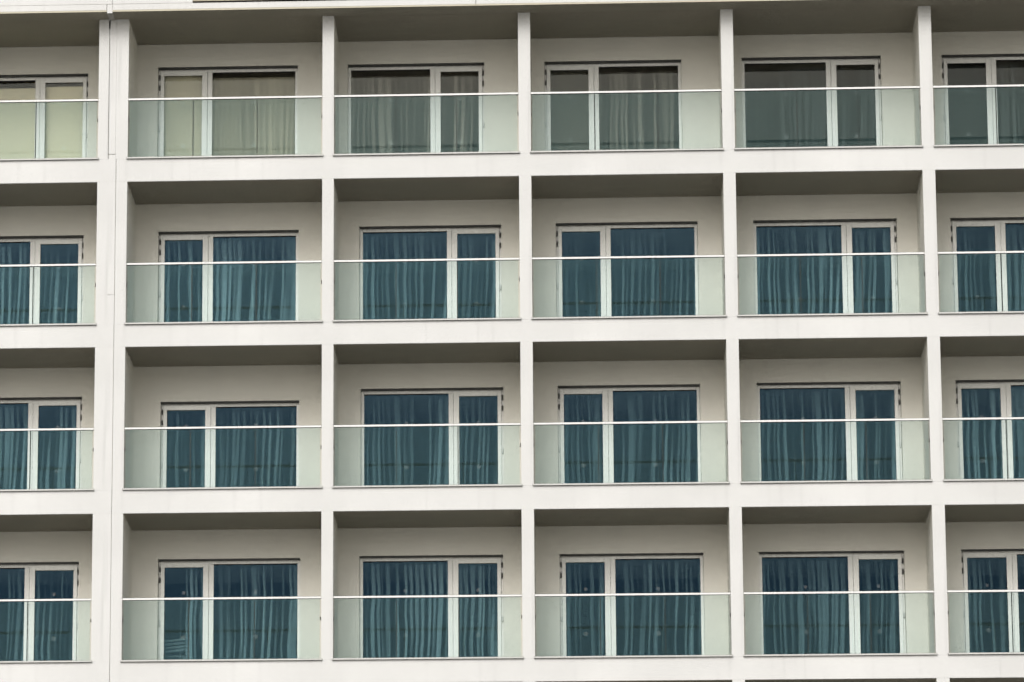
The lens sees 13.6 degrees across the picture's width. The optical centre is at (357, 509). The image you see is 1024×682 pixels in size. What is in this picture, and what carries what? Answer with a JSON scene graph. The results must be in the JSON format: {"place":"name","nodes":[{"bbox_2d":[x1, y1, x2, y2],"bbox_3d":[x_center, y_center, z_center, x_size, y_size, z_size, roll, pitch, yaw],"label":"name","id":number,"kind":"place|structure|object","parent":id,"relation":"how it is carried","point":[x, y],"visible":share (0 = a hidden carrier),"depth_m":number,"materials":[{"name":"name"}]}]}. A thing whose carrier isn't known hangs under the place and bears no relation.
{"place":"outdoors","nodes":[
{"label":"outdoors","id":0,"kind":"place"},
{"bbox_2d":[0,0,1023,681],"bbox_3d":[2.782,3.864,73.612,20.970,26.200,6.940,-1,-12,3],"label":"hotel building","id":1,"kind":"structure","parent":0,"point":[124,532],"depth_m":73.19,"materials":[{"name":"white paint"}]},
{"bbox_2d":[0,88,34,158],"bbox_3d":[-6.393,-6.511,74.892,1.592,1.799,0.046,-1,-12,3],"label":"roller blind","id":2,"kind":"object","parent":1,"relation":"attached to","point":[17,130],"visible":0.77,"depth_m":74.90,"materials":[{"name":"beige fabric"}]},
{"bbox_2d":[0,243,69,323],"bbox_3d":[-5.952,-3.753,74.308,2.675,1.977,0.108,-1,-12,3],"label":"sheer curtain","id":3,"kind":"object","parent":1,"relation":"hanging from","point":[19,288],"visible":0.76,"depth_m":74.32,"materials":[{"name":"blue fabric"}]},
{"bbox_2d":[0,404,75,488],"bbox_3d":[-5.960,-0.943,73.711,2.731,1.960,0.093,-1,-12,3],"label":"sheer curtain","id":4,"kind":"object","parent":1,"relation":"hanging from","point":[7,426],"visible":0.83,"depth_m":73.71,"materials":[{"name":"teal fabric"}]},
{"bbox_2d":[0,564,78,660],"bbox_3d":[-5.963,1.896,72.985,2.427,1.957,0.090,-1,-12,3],"label":"balcony door","id":5,"kind":"structure","parent":1,"relation":"in","point":[30,569],"depth_m":72.98,"materials":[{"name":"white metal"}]},
{"bbox_2d":[6,569,73,660],"bbox_3d":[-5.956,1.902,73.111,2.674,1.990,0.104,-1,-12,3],"label":"sheer curtain","id":6,"kind":"object","parent":1,"relation":"hanging from","point":[37,627],"visible":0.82,"depth_m":73.07,"materials":[{"name":"teal fabric"}]},
{"bbox_2d":[0,399,81,488],"bbox_3d":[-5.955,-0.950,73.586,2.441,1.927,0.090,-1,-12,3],"label":"balcony door","id":7,"kind":"structure","parent":1,"relation":"in","point":[33,405],"depth_m":73.61,"materials":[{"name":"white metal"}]},
{"bbox_2d":[0,238,83,323],"bbox_3d":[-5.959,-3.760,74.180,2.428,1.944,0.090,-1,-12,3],"label":"balcony door","id":8,"kind":"structure","parent":1,"relation":"in","point":[35,243],"depth_m":74.21,"materials":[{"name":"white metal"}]},
{"bbox_2d":[0,76,87,157],"bbox_3d":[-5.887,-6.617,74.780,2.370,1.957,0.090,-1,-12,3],"label":"balcony door","id":9,"kind":"structure","parent":1,"relation":"in","point":[40,85],"depth_m":74.81,"materials":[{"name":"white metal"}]},
{"bbox_2d":[45,86,82,157],"bbox_3d":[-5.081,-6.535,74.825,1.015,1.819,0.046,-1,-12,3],"label":"roller blind","id":10,"kind":"object","parent":1,"relation":"attached to","point":[63,128],"visible":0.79,"depth_m":74.86,"materials":[{"name":"beige fabric"}]},
{"bbox_2d":[164,638,185,659],"bbox_3d":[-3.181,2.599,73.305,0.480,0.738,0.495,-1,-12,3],"label":"slatted chair","id":11,"kind":"object","parent":1,"relation":"on","point":[176,650],"visible":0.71,"depth_m":73.13,"materials":[{"name":"grey wood"}]},
{"bbox_2d":[164,76,201,155],"bbox_3d":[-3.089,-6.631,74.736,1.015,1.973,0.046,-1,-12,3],"label":"roller blind","id":12,"kind":"object","parent":1,"relation":"attached to","point":[178,127],"visible":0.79,"depth_m":74.76,"materials":[{"name":"beige fabric"}]},
{"bbox_2d":[158,68,297,155],"bbox_3d":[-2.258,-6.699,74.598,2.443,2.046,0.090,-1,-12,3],"label":"balcony door","id":13,"kind":"structure","parent":1,"relation":"in","point":[207,75],"depth_m":74.70,"materials":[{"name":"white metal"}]},
{"bbox_2d":[158,232,298,321],"bbox_3d":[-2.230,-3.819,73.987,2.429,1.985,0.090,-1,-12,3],"label":"balcony door","id":14,"kind":"structure","parent":1,"relation":"in","point":[208,239],"depth_m":74.08,"materials":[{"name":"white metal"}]},
{"bbox_2d":[158,560,299,659],"bbox_3d":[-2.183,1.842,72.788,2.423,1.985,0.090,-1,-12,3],"label":"balcony door","id":15,"kind":"structure","parent":1,"relation":"in","point":[208,566],"depth_m":72.86,"materials":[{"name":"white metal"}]},
{"bbox_2d":[161,403,298,487],"bbox_3d":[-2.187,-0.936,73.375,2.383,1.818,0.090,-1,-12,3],"label":"balcony door","id":16,"kind":"structure","parent":1,"relation":"in","point":[210,409],"depth_m":73.45,"materials":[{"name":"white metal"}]},
{"bbox_2d":[166,237,295,321],"bbox_3d":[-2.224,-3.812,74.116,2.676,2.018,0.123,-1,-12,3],"label":"sheer curtain","id":17,"kind":"object","parent":1,"relation":"hanging from","point":[224,294],"visible":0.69,"depth_m":74.13,"materials":[{"name":"blue fabric"}]},
{"bbox_2d":[170,407,293,487],"bbox_3d":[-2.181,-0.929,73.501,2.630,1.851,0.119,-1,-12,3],"label":"sheer curtain","id":18,"kind":"object","parent":1,"relation":"hanging from","point":[236,459],"visible":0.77,"depth_m":73.52,"materials":[{"name":"teal fabric"}]},
{"bbox_2d":[179,565,294,658],"bbox_3d":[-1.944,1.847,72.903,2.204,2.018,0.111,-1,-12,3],"label":"sheer curtain","id":19,"kind":"object","parent":1,"relation":"hanging from","point":[254,591],"visible":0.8,"depth_m":72.90,"materials":[{"name":"teal fabric"}]},
{"bbox_2d":[212,77,294,155],"bbox_3d":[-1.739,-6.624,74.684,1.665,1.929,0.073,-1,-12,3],"label":"sheer curtain","id":20,"kind":"object","parent":1,"relation":"hanging from","point":[231,135],"visible":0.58,"depth_m":74.73,"materials":[{"name":"beige fabric"}]},
{"bbox_2d":[352,75,472,152],"bbox_3d":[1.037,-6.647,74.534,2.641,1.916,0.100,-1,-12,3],"label":"sheer curtain","id":21,"kind":"object","parent":1,"relation":"hanging from","point":[381,117],"visible":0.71,"depth_m":74.60,"materials":[{"name":"grey fabric"}]},
{"bbox_2d":[348,65,484,153],"bbox_3d":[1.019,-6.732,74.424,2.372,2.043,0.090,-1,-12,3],"label":"balcony door","id":22,"kind":"structure","parent":1,"relation":"in","point":[435,71],"depth_m":74.48,"materials":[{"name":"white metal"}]},
{"bbox_2d":[363,233,495,318],"bbox_3d":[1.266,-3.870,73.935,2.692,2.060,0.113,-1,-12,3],"label":"sheer curtain","id":23,"kind":"object","parent":1,"relation":"hanging from","point":[405,269],"visible":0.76,"depth_m":74.01,"materials":[{"name":"blue fabric"}]},
{"bbox_2d":[364,394,497,485],"bbox_3d":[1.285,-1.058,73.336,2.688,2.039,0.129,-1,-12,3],"label":"sheer curtain","id":24,"kind":"object","parent":1,"relation":"hanging from","point":[396,407],"visible":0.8,"depth_m":73.36,"materials":[{"name":"teal fabric"}]},
{"bbox_2d":[360,227,501,319],"bbox_3d":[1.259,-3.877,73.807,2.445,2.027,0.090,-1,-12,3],"label":"balcony door","id":25,"kind":"structure","parent":1,"relation":"in","point":[452,233],"depth_m":73.86,"materials":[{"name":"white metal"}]},
{"bbox_2d":[366,562,497,657],"bbox_3d":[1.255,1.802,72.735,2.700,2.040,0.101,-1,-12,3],"label":"sheer curtain","id":26,"kind":"object","parent":1,"relation":"hanging from","point":[440,612],"visible":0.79,"depth_m":72.77,"materials":[{"name":"teal fabric"}]},
{"bbox_2d":[360,557,503,657],"bbox_3d":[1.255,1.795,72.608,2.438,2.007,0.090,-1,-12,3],"label":"balcony door","id":27,"kind":"structure","parent":1,"relation":"in","point":[453,562],"depth_m":72.65,"materials":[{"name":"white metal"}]},
{"bbox_2d":[361,390,503,485],"bbox_3d":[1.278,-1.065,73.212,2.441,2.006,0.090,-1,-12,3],"label":"balcony door","id":28,"kind":"structure","parent":1,"relation":"in","point":[453,411],"depth_m":73.27,"materials":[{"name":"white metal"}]},
{"bbox_2d":[544,70,594,150],"bbox_3d":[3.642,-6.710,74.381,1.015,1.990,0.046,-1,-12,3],"label":"roller blind","id":29,"kind":"object","parent":1,"relation":"attached to","point":[569,121],"visible":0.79,"depth_m":74.41,"materials":[{"name":"fabric"}]},
{"bbox_2d":[545,62,681,150],"bbox_3d":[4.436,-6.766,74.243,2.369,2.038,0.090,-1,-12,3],"label":"balcony door","id":30,"kind":"structure","parent":1,"relation":"in","point":[593,69],"depth_m":74.35,"materials":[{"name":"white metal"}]},
{"bbox_2d":[556,224,698,316],"bbox_3d":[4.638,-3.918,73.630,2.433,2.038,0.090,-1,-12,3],"label":"balcony door","id":31,"kind":"structure","parent":1,"relation":"in","point":[605,230],"depth_m":73.74,"materials":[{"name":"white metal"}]},
{"bbox_2d":[560,391,697,482],"bbox_3d":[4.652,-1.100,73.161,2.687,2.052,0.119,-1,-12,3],"label":"sheer curtain","id":32,"kind":"object","parent":1,"relation":"hanging from","point":[632,427],"visible":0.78,"depth_m":73.18,"materials":[{"name":"teal fabric"}]},
{"bbox_2d":[558,387,700,482],"bbox_3d":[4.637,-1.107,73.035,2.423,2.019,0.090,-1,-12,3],"label":"balcony door","id":33,"kind":"structure","parent":1,"relation":"in","point":[607,393],"depth_m":73.13,"materials":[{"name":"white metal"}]},
{"bbox_2d":[560,555,704,655],"bbox_3d":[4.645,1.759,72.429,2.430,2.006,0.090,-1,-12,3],"label":"balcony door","id":34,"kind":"structure","parent":1,"relation":"in","point":[610,601],"depth_m":72.50,"materials":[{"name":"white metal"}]},
{"bbox_2d":[567,560,700,655],"bbox_3d":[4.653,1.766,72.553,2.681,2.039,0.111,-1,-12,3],"label":"sheer curtain","id":35,"kind":"object","parent":1,"relation":"hanging from","point":[650,588],"visible":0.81,"depth_m":72.58,"materials":[{"name":"teal fabric"}]},
{"bbox_2d":[575,229,695,316],"bbox_3d":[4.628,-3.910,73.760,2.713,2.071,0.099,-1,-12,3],"label":"sheer curtain","id":36,"kind":"object","parent":1,"relation":"hanging from","point":[653,268],"visible":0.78,"depth_m":73.77,"materials":[{"name":"blue fabric"}]},
{"bbox_2d":[599,71,673,149],"bbox_3d":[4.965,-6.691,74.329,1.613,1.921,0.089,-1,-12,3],"label":"sheer curtain","id":37,"kind":"object","parent":1,"relation":"hanging from","point":[665,96],"visible":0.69,"depth_m":74.39,"materials":[{"name":"grey fabric"}]},
{"bbox_2d":[745,66,873,147],"bbox_3d":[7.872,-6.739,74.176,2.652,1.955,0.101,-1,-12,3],"label":"sheer curtain","id":38,"kind":"object","parent":1,"relation":"hanging from","point":[816,98],"visible":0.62,"depth_m":74.24,"materials":[{"name":"grey fabric"}]},
{"bbox_2d":[741,59,881,147],"bbox_3d":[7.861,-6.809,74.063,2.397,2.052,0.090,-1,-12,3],"label":"balcony door","id":39,"kind":"structure","parent":1,"relation":"in","point":[831,79],"depth_m":74.12,"materials":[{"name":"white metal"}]},
{"bbox_2d":[756,227,888,313],"bbox_3d":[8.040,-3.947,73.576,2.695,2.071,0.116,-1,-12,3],"label":"sheer curtain","id":40,"kind":"object","parent":1,"relation":"hanging from","point":[821,236],"visible":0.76,"depth_m":73.59,"materials":[{"name":"blue fabric"}]},
{"bbox_2d":[753,221,897,313],"bbox_3d":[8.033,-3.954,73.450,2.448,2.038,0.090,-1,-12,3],"label":"balcony door","id":41,"kind":"structure","parent":1,"relation":"in","point":[846,227],"depth_m":73.50,"materials":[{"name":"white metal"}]},
{"bbox_2d":[761,389,895,480],"bbox_3d":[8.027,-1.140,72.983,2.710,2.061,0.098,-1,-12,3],"label":"sheer curtain","id":42,"kind":"object","parent":1,"relation":"hanging from","point":[860,433],"visible":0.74,"depth_m":73.00,"materials":[{"name":"teal fabric"}]},
{"bbox_2d":[762,558,895,653],"bbox_3d":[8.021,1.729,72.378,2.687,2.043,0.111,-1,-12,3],"label":"sheer curtain","id":43,"kind":"object","parent":1,"relation":"hanging from","point":[823,618],"visible":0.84,"depth_m":72.41,"materials":[{"name":"teal fabric"}]},
{"bbox_2d":[757,384,901,480],"bbox_3d":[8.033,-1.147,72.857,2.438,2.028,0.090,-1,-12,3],"label":"balcony door","id":44,"kind":"structure","parent":1,"relation":"in","point":[850,395],"depth_m":72.91,"materials":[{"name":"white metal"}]},
{"bbox_2d":[759,553,905,653],"bbox_3d":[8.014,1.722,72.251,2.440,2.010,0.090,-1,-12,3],"label":"balcony door","id":45,"kind":"structure","parent":1,"relation":"in","point":[853,558],"depth_m":72.29,"materials":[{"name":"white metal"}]},
{"bbox_2d":[947,63,987,144],"bbox_3d":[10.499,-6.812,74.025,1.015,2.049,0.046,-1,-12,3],"label":"roller blind","id":46,"kind":"object","parent":1,"relation":"attached to","point":[967,115],"visible":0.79,"depth_m":74.04,"materials":[{"name":"fabric"}]},
{"bbox_2d":[942,56,1023,144],"bbox_3d":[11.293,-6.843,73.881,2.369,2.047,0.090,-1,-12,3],"label":"balcony door","id":47,"kind":"structure","parent":1,"relation":"in","point":[990,62],"depth_m":73.97,"materials":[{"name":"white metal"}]},
{"bbox_2d":[950,220,1023,311],"bbox_3d":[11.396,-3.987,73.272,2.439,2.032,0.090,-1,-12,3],"label":"balcony door","id":48,"kind":"structure","parent":1,"relation":"in","point":[999,225],"depth_m":73.36,"materials":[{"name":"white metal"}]},
{"bbox_2d":[968,558,1007,652],"bbox_3d":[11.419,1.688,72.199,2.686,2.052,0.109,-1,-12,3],"label":"sheer curtain","id":49,"kind":"object","parent":1,"relation":"hanging from","point":[980,612],"visible":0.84,"depth_m":72.25,"materials":[{"name":"teal fabric"}]},
{"bbox_2d":[956,382,1023,478],"bbox_3d":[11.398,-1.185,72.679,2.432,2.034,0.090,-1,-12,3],"label":"balcony door","id":50,"kind":"structure","parent":1,"relation":"in","point":[1005,387],"depth_m":72.75,"materials":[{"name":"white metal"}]},
{"bbox_2d":[957,224,1023,311],"bbox_3d":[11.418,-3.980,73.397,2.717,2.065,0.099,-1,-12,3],"label":"sheer curtain","id":51,"kind":"object","parent":1,"relation":"hanging from","point":[992,248],"visible":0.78,"depth_m":73.47,"materials":[{"name":"blue fabric"}]},
{"bbox_2d":[961,386,1023,478],"bbox_3d":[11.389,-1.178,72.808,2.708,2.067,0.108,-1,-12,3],"label":"sheer curtain","id":52,"kind":"object","parent":1,"relation":"hanging from","point":[975,441],"visible":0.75,"depth_m":72.88,"materials":[{"name":"blue fabric"}]},
{"bbox_2d":[961,551,1023,652],"bbox_3d":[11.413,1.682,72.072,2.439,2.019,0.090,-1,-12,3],"label":"balcony door","id":53,"kind":"structure","parent":1,"relation":"in","point":[1011,556],"depth_m":72.13,"materials":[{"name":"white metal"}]},
{"bbox_2d":[1000,63,1019,143],"bbox_3d":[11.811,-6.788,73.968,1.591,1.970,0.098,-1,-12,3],"label":"sheer curtain","id":54,"kind":"object","parent":1,"relation":"hanging from","point":[1003,103],"visible":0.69,"depth_m":74.05,"materials":[{"name":"grey fabric"}]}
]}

